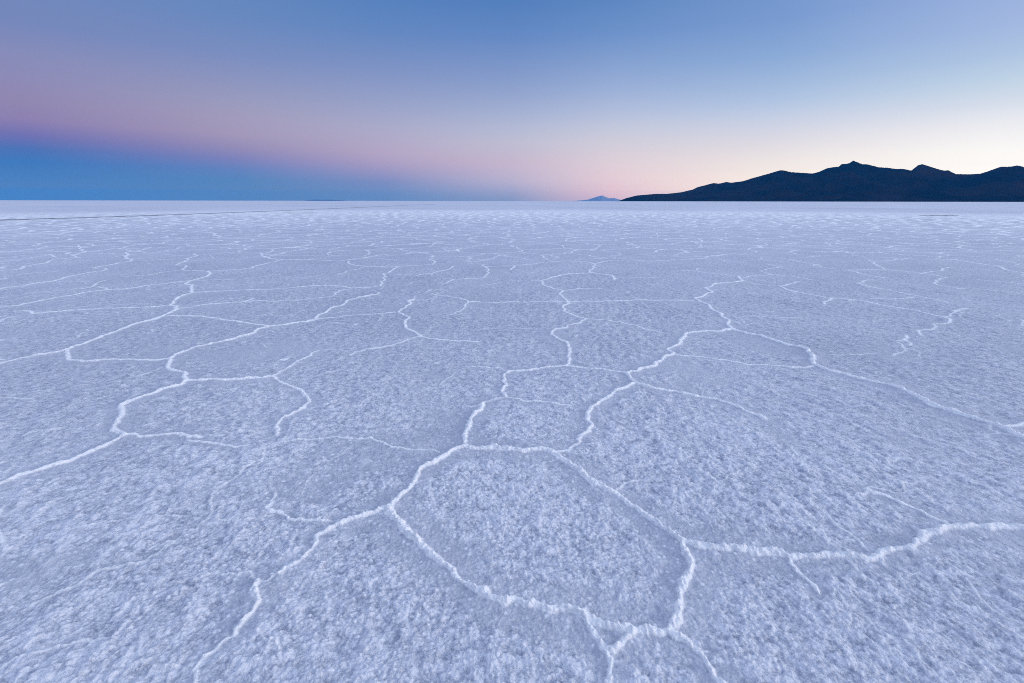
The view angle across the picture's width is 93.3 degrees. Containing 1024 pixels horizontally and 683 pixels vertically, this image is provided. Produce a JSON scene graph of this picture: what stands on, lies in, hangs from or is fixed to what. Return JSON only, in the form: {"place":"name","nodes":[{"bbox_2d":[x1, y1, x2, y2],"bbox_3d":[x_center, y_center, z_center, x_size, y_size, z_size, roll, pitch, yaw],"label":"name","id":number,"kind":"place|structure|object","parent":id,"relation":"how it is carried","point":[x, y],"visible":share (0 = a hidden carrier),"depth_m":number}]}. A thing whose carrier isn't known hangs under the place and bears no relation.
{"place":"outdoors","nodes":[
{"label":"outdoors","id":0,"kind":"place"},
{"bbox_2d":[305,200,343,200],"bbox_3d":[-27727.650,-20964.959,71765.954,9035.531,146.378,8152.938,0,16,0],"label":"distant hill","id":1,"kind":"structure","parent":0,"point":[324,200],"depth_m":69830.14},
{"bbox_2d":[0,200,1023,682],"bbox_3d":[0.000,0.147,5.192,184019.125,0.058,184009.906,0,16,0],"label":"salt flat","id":2,"kind":"structure","parent":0,"point":[378,598],"depth_m":3.21},
{"bbox_2d":[0,204,430,219],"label":"vehicle track","id":3,"kind":"structure","parent":2,"relation":"on","point":[179,214],"depth_m":56.24},
{"bbox_2d":[0,208,1023,682],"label":"salt ridges","id":4,"kind":"object","parent":2,"relation":"on","point":[628,630],"visible":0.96,"depth_m":5.30},
{"bbox_2d":[0,0,1023,200],"label":"sky","id":5,"kind":"structure","parent":0,"point":[180,100]},
{"bbox_2d":[579,196,619,200],"bbox_3d":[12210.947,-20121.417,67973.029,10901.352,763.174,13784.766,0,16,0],"label":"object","id":6,"kind":"structure","parent":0,"point":[601,198],"depth_m":66194.52},
{"bbox_2d":[620,161,1023,201],"bbox_3d":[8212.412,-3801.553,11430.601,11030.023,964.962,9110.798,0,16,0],"label":"mountain range","id":7,"kind":"structure","parent":0,"point":[853,181],"depth_m":10509.65}
]}

